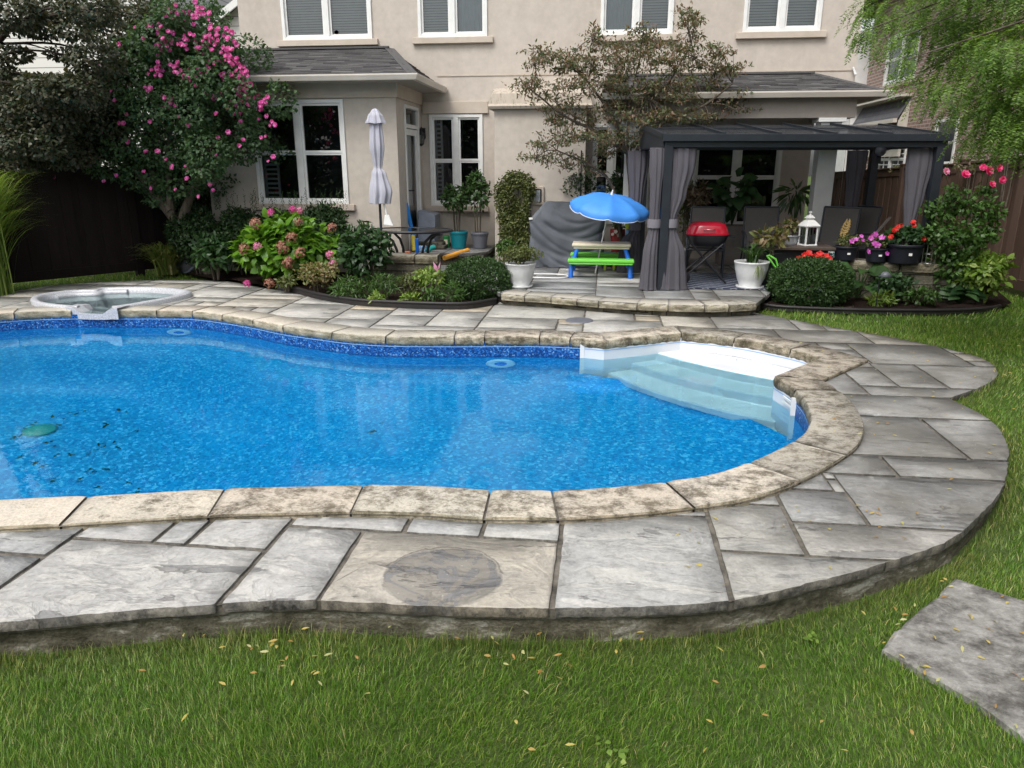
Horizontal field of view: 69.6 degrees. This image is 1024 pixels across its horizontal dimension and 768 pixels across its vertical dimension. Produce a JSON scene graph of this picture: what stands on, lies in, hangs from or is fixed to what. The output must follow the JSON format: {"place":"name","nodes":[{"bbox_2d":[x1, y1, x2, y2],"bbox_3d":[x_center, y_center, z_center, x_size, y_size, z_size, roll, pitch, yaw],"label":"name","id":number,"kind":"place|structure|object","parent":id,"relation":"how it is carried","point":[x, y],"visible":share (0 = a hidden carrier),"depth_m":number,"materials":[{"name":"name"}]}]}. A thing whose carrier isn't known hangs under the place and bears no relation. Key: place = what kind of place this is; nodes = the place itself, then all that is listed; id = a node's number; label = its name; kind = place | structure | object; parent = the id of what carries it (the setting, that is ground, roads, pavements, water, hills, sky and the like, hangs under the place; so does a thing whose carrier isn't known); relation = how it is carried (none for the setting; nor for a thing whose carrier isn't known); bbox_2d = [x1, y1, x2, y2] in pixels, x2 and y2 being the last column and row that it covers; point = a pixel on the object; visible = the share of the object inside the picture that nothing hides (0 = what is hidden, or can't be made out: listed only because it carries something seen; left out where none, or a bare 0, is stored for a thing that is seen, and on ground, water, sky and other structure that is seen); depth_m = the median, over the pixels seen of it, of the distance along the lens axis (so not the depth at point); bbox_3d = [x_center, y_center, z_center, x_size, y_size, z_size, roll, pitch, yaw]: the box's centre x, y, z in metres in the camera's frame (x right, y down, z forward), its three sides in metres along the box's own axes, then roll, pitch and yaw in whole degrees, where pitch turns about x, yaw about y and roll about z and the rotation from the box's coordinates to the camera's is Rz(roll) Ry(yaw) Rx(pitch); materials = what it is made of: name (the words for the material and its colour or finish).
{"place":"outdoors","nodes":[
{"label":"outdoors","id":0,"kind":"place"},
{"bbox_2d":[0,177,1023,767],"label":"lawn","id":1,"kind":"structure","parent":0,"point":[776,691],"depth_m":2.78,"materials":[{"name":"plant"}]},
{"bbox_2d":[0,169,47,295],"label":"ornamental grass","id":2,"kind":"object","parent":1,"relation":"on","point":[5,288],"depth_m":10.32,"materials":[{"name":"green plant"}]},
{"bbox_2d":[0,0,181,183],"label":"plum tree","id":3,"kind":"object","parent":1,"relation":"on","point":[51,114],"visible":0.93,"depth_m":10.18,"materials":[{"name":"green plant"}]},
{"bbox_2d":[0,163,214,284],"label":"wooden fence","id":4,"kind":"object","parent":1,"relation":"on","point":[93,226],"visible":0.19,"depth_m":11.69,"materials":[{"name":"brown wood"}]},
{"bbox_2d":[0,0,241,168],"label":"sided house","id":5,"kind":"structure","parent":1,"relation":"on","point":[41,64],"depth_m":16.07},
{"bbox_2d":[125,241,187,275],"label":"daylily","id":6,"kind":"object","parent":1,"relation":"on","point":[164,259],"visible":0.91,"depth_m":12.12,"materials":[{"name":"green plant"}]},
{"bbox_2d":[44,0,298,278],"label":"rose of sharon","id":7,"kind":"object","parent":1,"relation":"on","point":[194,49],"visible":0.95,"depth_m":10.86,"materials":[{"name":"green plant"}]},
{"bbox_2d":[187,271,494,301],"bbox_3d":[-2.521,-1.584,11.387,5.834,0.061,2.305,13,21,37],"label":"planting bed","id":8,"kind":"object","parent":1,"relation":"on","point":[249,276],"visible":0.24,"depth_m":11.23,"materials":[{"name":"soil"}]},
{"bbox_2d":[160,189,220,273],"bbox_3d":[-5.171,-2.478,11.982,1.017,1.410,0.738,7,18,21],"label":"yew bush","id":9,"kind":"object","parent":8,"relation":"on","point":[179,237],"visible":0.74,"depth_m":11.82,"materials":[{"name":"green plant"}]},
{"bbox_2d":[188,230,236,279],"bbox_3d":[-4.670,-2.022,11.564,0.717,0.771,0.805,-14,21,-39],"label":"pale peony","id":10,"kind":"object","parent":8,"relation":"on","point":[217,246],"visible":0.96,"depth_m":11.48,"materials":[{"name":"green plant"}]},
{"bbox_2d":[210,187,263,274],"bbox_3d":[-4.420,-2.453,11.903,1.017,1.406,0.802,-5,17,-16],"label":"yew bush","id":11,"kind":"object","parent":8,"relation":"on","point":[229,224],"visible":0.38,"depth_m":11.70,"materials":[{"name":"green plant"}]},
{"bbox_2d":[226,206,342,288],"bbox_3d":[-3.352,-2.085,11.061,1.937,1.182,1.420,2,17,7],"label":"hydrangea","id":12,"kind":"object","parent":8,"relation":"on","point":[286,243],"visible":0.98,"depth_m":10.72,"materials":[{"name":"green plant"}]},
{"bbox_2d":[292,260,341,291],"bbox_3d":[-2.716,-1.509,10.361,0.665,0.473,0.655,2,17,7],"label":"sedum","id":13,"kind":"object","parent":8,"relation":"on","point":[320,272],"visible":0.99,"depth_m":10.24,"materials":[{"name":"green plant"}]},
{"bbox_2d":[293,188,348,270],"bbox_3d":[-3.041,-2.397,11.708,0.963,1.410,0.722,-4,17,-12],"label":"yew bush","id":14,"kind":"object","parent":8,"relation":"on","point":[326,213],"visible":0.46,"depth_m":11.55,"materials":[{"name":"green plant"}]},
{"bbox_2d":[328,274,370,298],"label":"bed plant","id":15,"kind":"object","parent":8,"relation":"on","point":[351,286],"visible":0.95,"depth_m":9.84,"materials":[{"name":"green plant"}]},
{"bbox_2d":[334,219,394,290],"bbox_3d":[-2.102,-1.829,10.467,0.872,1.025,0.770,2,17,7],"label":"peony","id":16,"kind":"object","parent":8,"relation":"on","point":[356,252],"visible":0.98,"depth_m":10.33,"materials":[{"name":"green plant"}]},
{"bbox_2d":[362,269,406,298],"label":"bed plant","id":17,"kind":"object","parent":8,"relation":"on","point":[380,284],"visible":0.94,"depth_m":9.76,"materials":[{"name":"green plant"}]},
{"bbox_2d":[276,283,496,309],"bbox_3d":[-1.946,-1.167,9.937,3.482,0.094,0.722,6,18,20],"label":"garden edging","id":18,"kind":"object","parent":8,"relation":"on","point":[401,304],"visible":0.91,"depth_m":9.50,"materials":[{"name":"plastic"}]},
{"bbox_2d":[393,272,423,294],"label":"bed plant","id":19,"kind":"object","parent":8,"relation":"on","point":[409,286],"visible":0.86,"depth_m":9.86,"materials":[{"name":"green plant"}]},
{"bbox_2d":[411,265,446,298],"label":"bed plant","id":20,"kind":"object","parent":8,"relation":"on","point":[425,276],"visible":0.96,"depth_m":9.76,"materials":[{"name":"green plant"}]},
{"bbox_2d":[432,279,468,301],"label":"bed plant","id":21,"kind":"object","parent":8,"relation":"on","point":[449,296],"visible":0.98,"depth_m":9.54,"materials":[{"name":"green plant"}]},
{"bbox_2d":[439,254,514,300],"bbox_3d":[-0.467,-1.463,10.079,1.095,0.612,0.989,2,17,7],"label":"round shrub","id":22,"kind":"object","parent":8,"relation":"on","point":[472,266],"visible":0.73,"depth_m":9.80,"materials":[{"name":"green plant"}]},
{"bbox_2d":[372,252,440,286],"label":"retaining wall","id":23,"kind":"structure","parent":1,"relation":"on","point":[404,263],"depth_m":10.93,"materials":[{"name":"stone"}]},
{"bbox_2d":[0,503,995,657],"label":"deck footing","id":24,"kind":"object","parent":1,"relation":"on","point":[207,626],"visible":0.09,"depth_m":3.12,"materials":[{"name":"stone"}]},
{"bbox_2d":[0,392,972,633],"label":"deck bedding","id":25,"kind":"object","parent":24,"relation":"on","point":[219,608],"visible":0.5,"depth_m":3.08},
{"bbox_2d":[0,280,1008,631],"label":"pool deck","id":26,"kind":"structure","parent":24,"relation":"on","point":[636,566],"depth_m":3.58,"materials":[{"name":"stone"}]},
{"bbox_2d":[30,287,191,319],"bbox_3d":[-5.518,-0.791,10.088,2.017,0.846,1.674,2,17,7],"label":"spa tub","id":27,"kind":"object","parent":26,"relation":"in","point":[38,300],"visible":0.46,"depth_m":10.02,"materials":[{"name":"plastic"}]},
{"bbox_2d":[44,293,173,313],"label":"spa water","id":28,"kind":"structure","parent":27,"relation":"in","point":[102,304],"depth_m":10.07,"materials":[{"name":"clear liquid"}]},
{"bbox_2d":[0,305,867,532],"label":"swimming pool","id":29,"kind":"structure","parent":26,"relation":"in","point":[794,371],"depth_m":4.63,"materials":[{"name":"beige stone"}]},
{"bbox_2d":[0,327,804,499],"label":"pool water","id":30,"kind":"structure","parent":29,"relation":"in","point":[88,412],"depth_m":5.89,"materials":[{"name":"blue liquid"}]},
{"bbox_2d":[0,306,1002,608],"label":"deck joints","id":31,"kind":"object","parent":26,"relation":"on","point":[558,562],"visible":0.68,"depth_m":3.59,"materials":[{"name":"concrete"}]},
{"bbox_2d":[178,0,893,271],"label":"stucco house","id":32,"kind":"structure","parent":1,"relation":"on","point":[425,78],"depth_m":12.44,"materials":[{"name":"paint"}]},
{"bbox_2d":[252,99,355,210],"bbox_3d":[-3.380,-3.819,12.347,1.740,1.710,0.970,2,17,7],"label":"window","id":33,"kind":"structure","parent":32,"relation":"in","point":[317,132],"depth_m":12.60,"materials":[{"name":"glass"}]},
{"bbox_2d":[277,0,378,46],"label":"window","id":34,"kind":"structure","parent":32,"relation":"in","point":[305,23],"depth_m":12.95,"materials":[{"name":"white plastic"}]},
{"bbox_2d":[404,104,421,249],"bbox_3d":[-2.065,-3.572,12.798,0.882,2.360,0.930,2,17,7],"label":"door","id":35,"kind":"structure","parent":32,"relation":"in","point":[408,128],"depth_m":12.91,"materials":[{"name":"white plastic"}]},
{"bbox_2d":[412,0,492,43],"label":"window","id":36,"kind":"structure","parent":32,"relation":"in","point":[439,21],"depth_m":12.69,"materials":[{"name":"white plastic"}]},
{"bbox_2d":[422,101,488,211],"bbox_3d":[-0.950,-4.200,13.667,1.170,1.890,0.970,2,17,7],"label":"window","id":37,"kind":"structure","parent":32,"relation":"in","point":[455,130],"depth_m":13.34,"materials":[{"name":"white plastic"}]},
{"bbox_2d":[591,124,624,223],"bbox_3d":[1.802,-3.827,13.447,0.670,1.700,0.930,2,17,7],"label":"window","id":38,"kind":"structure","parent":32,"relation":"in","point":[611,164],"depth_m":13.09,"materials":[{"name":"white plastic"}]},
{"bbox_2d":[596,0,678,41],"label":"window","id":39,"kind":"structure","parent":32,"relation":"in","point":[615,14],"depth_m":12.34,"materials":[{"name":"white plastic"}]},
{"bbox_2d":[689,126,784,223],"bbox_3d":[3.941,-3.714,13.206,1.480,1.680,0.930,2,17,7],"label":"window","id":40,"kind":"structure","parent":32,"relation":"in","point":[710,165],"depth_m":13.50,"materials":[{"name":"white glass"}]},
{"bbox_2d":[735,0,826,38],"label":"window","id":41,"kind":"structure","parent":32,"relation":"in","point":[762,19],"depth_m":12.06,"materials":[{"name":"white plastic"}]},
{"bbox_2d":[139,343,1020,767],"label":"fallen leaves","id":42,"kind":"object","parent":1,"relation":"on","point":[489,655],"visible":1,"depth_m":2.91,"materials":[{"name":"yellow plant"}]},
{"bbox_2d":[760,303,1001,314],"bbox_3d":[4.718,-0.950,9.309,3.071,0.074,0.404,1,17,2],"label":"garden edging","id":43,"kind":"object","parent":1,"relation":"on","point":[894,311],"visible":1,"depth_m":9.16,"materials":[{"name":"black rubber"}]},
{"bbox_2d":[764,291,1011,308],"bbox_3d":[5.114,-1.093,9.739,3.827,0.057,1.354,-3,17,-9],"label":"flower bed","id":44,"kind":"object","parent":1,"relation":"on","point":[999,298],"visible":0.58,"depth_m":9.53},
{"bbox_2d":[765,250,855,306],"bbox_3d":[3.902,-1.369,9.592,1.147,0.697,1.078,2,17,7],"label":"round shrub","id":45,"kind":"object","parent":44,"relation":"on","point":[814,264],"visible":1,"depth_m":9.37,"materials":[{"name":"green plant"}]},
{"bbox_2d":[820,261,904,297],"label":"hosta","id":46,"kind":"object","parent":44,"relation":"on","point":[876,269],"visible":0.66,"depth_m":9.74,"materials":[{"name":"green plant"}]},
{"bbox_2d":[863,288,899,306],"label":"fern","id":47,"kind":"object","parent":44,"relation":"on","point":[884,299],"visible":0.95,"depth_m":9.38,"materials":[{"name":"green plant"}]},
{"bbox_2d":[866,272,919,300],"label":"bed plant","id":48,"kind":"object","parent":44,"relation":"on","point":[895,282],"visible":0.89,"depth_m":9.43,"materials":[{"name":"green plant"}]},
{"bbox_2d":[895,285,941,305],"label":"bed plant","id":49,"kind":"object","parent":44,"relation":"on","point":[921,295],"visible":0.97,"depth_m":9.37,"materials":[{"name":"green plant"}]},
{"bbox_2d":[933,252,982,302],"bbox_3d":[5.797,-1.409,9.625,0.642,0.697,0.660,2,17,7],"label":"leafy mound","id":50,"kind":"object","parent":44,"relation":"on","point":[958,268],"visible":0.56,"depth_m":9.45,"materials":[{"name":"green plant"}]},
{"bbox_2d":[936,285,986,302],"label":"hosta","id":51,"kind":"object","parent":44,"relation":"on","point":[951,293],"visible":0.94,"depth_m":9.44,"materials":[{"name":"green plant"}]},
{"bbox_2d":[918,164,1008,279],"bbox_3d":[5.768,-1.915,9.452,1.130,1.753,0.837,-3,17,-11],"label":"rose bush","id":52,"kind":"object","parent":44,"relation":"on","point":[944,236],"visible":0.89,"depth_m":9.35,"materials":[{"name":"green plant"}]},
{"bbox_2d":[945,249,1018,304],"bbox_3d":[6.080,-1.388,9.493,0.829,0.733,0.697,-7,18,-22],"label":"leafy mound","id":53,"kind":"object","parent":44,"relation":"on","point":[991,269],"visible":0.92,"depth_m":9.30,"materials":[{"name":"green plant"}]},
{"bbox_2d":[841,258,988,303],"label":"retaining wall","id":54,"kind":"structure","parent":1,"relation":"on","point":[923,273],"depth_m":9.69,"materials":[{"name":"stone"}]},
{"bbox_2d":[834,245,858,260],"bbox_3d":[4.523,-1.778,9.980,0.316,0.190,0.316,2,17,7],"label":"black pot","id":55,"kind":"object","parent":54,"relation":"on","point":[843,253],"visible":0.93,"depth_m":9.88,"materials":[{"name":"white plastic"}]},
{"bbox_2d":[886,243,925,264],"bbox_3d":[5.160,-1.721,9.684,0.469,0.250,0.469,2,17,7],"label":"black pot","id":56,"kind":"object","parent":54,"relation":"on","point":[906,254],"visible":0.78,"depth_m":9.53,"materials":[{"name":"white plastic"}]},
{"bbox_2d":[877,220,932,246],"bbox_3d":[5.133,-1.968,9.626,0.674,0.386,0.509,2,17,7],"label":"begonia","id":57,"kind":"object","parent":56,"relation":"in","point":[908,234],"visible":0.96,"depth_m":9.52,"materials":[{"name":"green plant"}]},
{"bbox_2d":[814,0,1023,171],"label":"brick house","id":58,"kind":"structure","parent":1,"relation":"on","point":[872,114],"depth_m":19.33,"materials":[{"name":"white brick"}]},
{"bbox_2d":[879,26,921,88],"bbox_3d":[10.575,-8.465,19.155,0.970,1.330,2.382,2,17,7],"label":"window","id":59,"kind":"structure","parent":58,"relation":"in","point":[885,78],"depth_m":20.10,"materials":[{"name":"glass"}]},
{"bbox_2d":[831,155,1023,290],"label":"wooden fence","id":60,"kind":"object","parent":1,"relation":"on","point":[889,192],"visible":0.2,"depth_m":11.56,"materials":[{"name":"brown wood"}]},
{"bbox_2d":[834,0,1023,183],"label":"locust tree","id":61,"kind":"object","parent":1,"relation":"on","point":[1003,121],"visible":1,"depth_m":6.20,"materials":[{"name":"green plant"}]},
{"bbox_2d":[881,579,1023,743],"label":"stepping stone","id":62,"kind":"object","parent":1,"relation":"on","point":[990,680],"visible":0.88,"depth_m":3.01,"materials":[{"name":"stone"}]},
{"bbox_2d":[439,257,833,309],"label":"patio","id":63,"kind":"structure","parent":0,"point":[610,282],"depth_m":10.11,"materials":[{"name":"stone"}]},
{"bbox_2d":[365,108,391,269],"bbox_3d":[-2.023,-2.914,11.217,0.480,2.416,0.480,2,17,7],"label":"patio umbrella","id":64,"kind":"object","parent":63,"relation":"on","point":[380,190],"visible":0.97,"depth_m":11.05,"materials":[{"name":"white fabric"}]},
{"bbox_2d":[373,227,452,252],"bbox_3d":[-1.537,-2.058,11.409,1.284,0.679,0.844,2,17,7],"label":"patio table","id":65,"kind":"object","parent":63,"relation":"on","point":[434,232],"visible":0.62,"depth_m":11.19,"materials":[{"name":"black metal"}]},
{"bbox_2d":[441,251,494,264],"bbox_3d":[-1.051,-2.267,13.076,1.300,0.180,1.350,2,17,7],"label":"terrace base","id":66,"kind":"object","parent":63,"relation":"on","point":[452,260],"visible":0.14,"depth_m":12.43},
{"bbox_2d":[411,245,494,256],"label":"terrace","id":67,"kind":"structure","parent":66,"relation":"on","point":[489,249],"depth_m":12.56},
{"bbox_2d":[417,209,439,240],"bbox_3d":[-1.495,-2.791,13.210,0.315,0.643,0.544,2,17,7],"label":"storage bin","id":68,"kind":"object","parent":67,"relation":"on","point":[427,218],"visible":0.45,"depth_m":13.02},
{"bbox_2d":[449,230,467,248],"bbox_3d":[-0.941,-2.548,12.991,0.337,0.300,0.337,2,17,7],"label":"teal pot","id":69,"kind":"object","parent":67,"relation":"on","point":[458,240],"visible":0.89,"depth_m":12.88,"materials":[{"name":"plastic"}]},
{"bbox_2d":[439,183,472,231],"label":"citrus shrub","id":70,"kind":"object","parent":69,"relation":"on","point":[453,196],"visible":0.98,"depth_m":12.73,"materials":[{"name":"green plant"}]},
{"bbox_2d":[471,231,488,248],"bbox_3d":[-0.567,-2.538,12.994,0.316,0.280,0.316,2,17,7],"label":"grey pot","id":71,"kind":"object","parent":67,"relation":"on","point":[479,240],"visible":0.97,"depth_m":12.89,"materials":[{"name":"plastic"}]},
{"bbox_2d":[463,169,493,232],"bbox_3d":[-0.569,-3.161,12.743,0.557,1.124,0.506,2,17,7],"label":"lemon tree","id":72,"kind":"object","parent":71,"relation":"on","point":[477,187],"visible":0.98,"depth_m":12.63,"materials":[{"name":"green plant"}]},
{"bbox_2d":[505,261,535,288],"bbox_3d":[0.114,-1.493,10.070,0.426,0.330,0.419,2,17,7],"label":"white pot","id":73,"kind":"object","parent":63,"relation":"on","point":[521,275],"visible":0.88,"depth_m":9.93,"materials":[{"name":"ceramic"}]},
{"bbox_2d":[493,169,536,260],"bbox_3d":[0.048,-2.854,12.529,0.758,1.556,0.391,2,17,7],"label":"vine trellis","id":74,"kind":"object","parent":73,"relation":"in","point":[512,223],"visible":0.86,"depth_m":12.45,"materials":[{"name":"plant"}]},
{"bbox_2d":[493,244,543,264],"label":"trailing plant","id":75,"kind":"object","parent":73,"relation":"in","point":[514,253],"visible":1,"depth_m":9.88,"materials":[{"name":"green plant"}]},
{"bbox_2d":[529,201,604,267],"bbox_3d":[0.915,-2.484,12.177,1.234,1.038,0.594,2,17,7],"label":"covered grill","id":76,"kind":"object","parent":63,"relation":"on","point":[557,228],"visible":0.6,"depth_m":11.92,"materials":[{"name":"fabric"}]},
{"bbox_2d":[562,170,600,196],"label":"evergreen shrub","id":77,"kind":"object","parent":63,"relation":"on","point":[586,181],"visible":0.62,"depth_m":12.46,"materials":[{"name":"green plant"}]},
{"bbox_2d":[568,241,633,278],"bbox_3d":[1.362,-1.917,11.258,0.970,0.489,0.990,2,17,7],"label":"kids picnic table","id":78,"kind":"object","parent":63,"relation":"on","point":[589,258],"visible":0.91,"depth_m":11.00,"materials":[{"name":"green plastic"}]},
{"bbox_2d":[570,190,648,272],"bbox_3d":[1.451,-2.279,11.108,1.139,1.267,1.125,-4,17,-15],"label":"kids umbrella","id":79,"kind":"object","parent":63,"relation":"on","point":[611,207],"visible":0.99,"depth_m":10.64,"materials":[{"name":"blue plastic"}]},
{"bbox_2d":[501,290,755,311],"bbox_3d":[1.412,-1.035,9.267,3.190,0.098,0.627,4,17,13],"label":"patio step","id":80,"kind":"object","parent":63,"relation":"on","point":[649,305],"visible":0.99,"depth_m":9.07,"materials":[{"name":"stone"}]},
{"bbox_2d":[501,0,762,241],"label":"japanese maple","id":81,"kind":"object","parent":63,"relation":"on","point":[607,83],"visible":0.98,"depth_m":10.87,"materials":[{"name":"brown plant"}]},
{"bbox_2d":[496,291,831,317],"bbox_3d":[2.369,-1.422,11.130,8.468,0.305,4.605,2,17,7],"label":"patio riser","id":82,"kind":"object","parent":63,"relation":"attached to","point":[658,313],"visible":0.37,"depth_m":9.10,"materials":[{"name":"stone"}]},
{"bbox_2d":[715,224,750,264],"bbox_3d":[3.808,-2.350,12.424,0.650,0.650,0.400,2,17,7],"label":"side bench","id":83,"kind":"object","parent":63,"relation":"on","point":[731,254],"visible":0.26,"depth_m":12.26,"materials":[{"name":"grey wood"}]},
{"bbox_2d":[706,166,762,224],"bbox_3d":[3.629,-3.078,12.079,0.903,0.950,0.752,2,17,7],"label":"potted plant","id":84,"kind":"object","parent":83,"relation":"on","point":[748,193],"visible":0.98,"depth_m":11.91,"materials":[{"name":"green plant"}]},
{"bbox_2d":[687,273,827,290],"bbox_3d":[3.341,-1.485,10.612,1.950,0.008,1.550,2,17,7],"label":"outdoor rug","id":85,"kind":"object","parent":63,"relation":"on","point":[705,281],"visible":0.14,"depth_m":10.45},
{"bbox_2d":[685,206,725,277],"bbox_3d":[2.912,-2.137,11.057,0.586,1.000,0.687,4,17,14],"label":"patio chair","id":86,"kind":"object","parent":85,"relation":"on","point":[707,213],"visible":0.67,"depth_m":11.21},
{"bbox_2d":[686,221,734,283],"bbox_3d":[2.729,-1.860,10.383,0.756,0.845,0.460,2,17,7],"label":"barbecue","id":87,"kind":"object","parent":85,"relation":"on","point":[712,234],"visible":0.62,"depth_m":10.18,"materials":[{"name":"red metal"}]},
{"bbox_2d":[734,259,769,288],"bbox_3d":[3.243,-1.488,9.998,0.467,0.360,0.460,2,17,7],"label":"white pot","id":88,"kind":"object","parent":85,"relation":"on","point":[745,275],"visible":0.96,"depth_m":9.86,"materials":[{"name":"ceramic"}]},
{"bbox_2d":[749,223,789,261],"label":"trailing plant","id":89,"kind":"object","parent":88,"relation":"in","point":[774,239],"visible":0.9,"depth_m":9.97,"materials":[{"name":"green plant"}]},
{"bbox_2d":[740,206,783,258],"bbox_3d":[3.767,-2.150,11.102,0.586,1.000,0.687,3,17,11],"label":"patio chair","id":90,"kind":"object","parent":85,"relation":"on","point":[755,218],"visible":0.52,"depth_m":11.29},
{"bbox_2d":[749,241,835,284],"bbox_3d":[3.929,-1.709,10.444,1.000,0.545,0.800,2,17,7],"label":"fire table","id":91,"kind":"object","parent":85,"relation":"on","point":[791,251],"visible":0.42,"depth_m":10.09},
{"bbox_2d":[797,211,819,245],"bbox_3d":[4.088,-2.145,10.137,0.212,0.465,0.212,-4,17,-12],"label":"lantern","id":92,"kind":"object","parent":91,"relation":"on","point":[810,225],"visible":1,"depth_m":10.13,"materials":[{"name":"white plastic"}]},
{"bbox_2d":[634,122,952,290],"bbox_3d":[3.734,-2.593,10.464,3.660,2.226,1.973,0,16,0],"label":"patio gazebo","id":93,"kind":"object","parent":63,"relation":"on","point":[895,136],"visible":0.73,"depth_m":9.47,"materials":[{"name":"grey metal"}]},
{"bbox_2d":[615,150,649,272],"bbox_3d":[1.848,-2.634,11.303,0.446,1.822,0.287,0,16,0],"label":"gazebo curtain","id":94,"kind":"object","parent":93,"relation":"hanging from","point":[638,164],"visible":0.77,"depth_m":11.16,"materials":[{"name":"fabric"}]},
{"bbox_2d":[638,148,664,290],"bbox_3d":[1.843,-2.150,9.671,0.281,1.822,0.284,0,16,0],"label":"gazebo curtain","id":95,"kind":"object","parent":93,"relation":"hanging from","point":[648,278],"visible":1,"depth_m":9.63,"materials":[{"name":"fabric"}]},
{"bbox_2d":[661,148,697,290],"bbox_3d":[2.160,-2.159,9.701,0.445,1.822,0.280,0,16,0],"label":"gazebo curtain","id":96,"kind":"object","parent":93,"relation":"hanging from","point":[683,169],"visible":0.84,"depth_m":9.62,"materials":[{"name":"fabric"}]},
{"bbox_2d":[845,150,868,257],"bbox_3d":[5.219,-2.619,11.252,0.414,1.822,0.284,0,16,0],"label":"gazebo curtain","id":97,"kind":"object","parent":93,"relation":"hanging from","point":[856,162],"visible":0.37,"depth_m":11.04,"materials":[{"name":"fabric"}]},
{"bbox_2d":[886,148,932,260],"bbox_3d":[5.212,-2.173,9.747,0.582,1.822,0.282,0,16,0],"label":"gazebo curtain","id":98,"kind":"object","parent":93,"relation":"hanging from","point":[918,166],"visible":0.51,"depth_m":9.55,"materials":[{"name":"fabric"}]},
{"bbox_2d":[818,206,861,246],"bbox_3d":[4.677,-2.056,10.746,0.586,1.020,0.687,12,20,35],"label":"patio chair","id":99,"kind":"object","parent":63,"relation":"on","point":[834,218],"visible":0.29,"depth_m":10.91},
{"bbox_2d":[855,205,882,253],"bbox_3d":[5.053,-2.154,11.078,0.687,1.020,0.586,-7,18,-22],"label":"patio chair","id":100,"kind":"object","parent":63,"relation":"on","point":[870,217],"visible":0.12,"depth_m":11.02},
{"bbox_3d":[2.624,-1.952,11.590,0.388,0.360,0.388,2,17,7],"label":"woven planter","id":101,"kind":"object","parent":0,"visible":0},
{"bbox_2d":[685,178,712,207],"bbox_3d":[2.916,-2.754,11.605,0.558,1.009,0.492,2,17,7],"label":"croton","id":102,"kind":"object","parent":101,"relation":"in","point":[694,195],"visible":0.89,"depth_m":11.50,"materials":[{"name":"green plant"}]},
{"bbox_3d":[4.595,-2.203,12.104,0.347,0.550,0.347,2,17,7],"label":"terracotta pot","id":103,"kind":"object","parent":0,"visible":0},
{"bbox_2d":[770,177,809,232],"bbox_3d":[4.596,-2.884,11.893,0.715,0.878,0.717,-10,19,-30],"label":"dracaena","id":104,"kind":"object","parent":103,"relation":"in","point":[797,201],"visible":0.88,"depth_m":11.87,"materials":[{"name":"green plant"}]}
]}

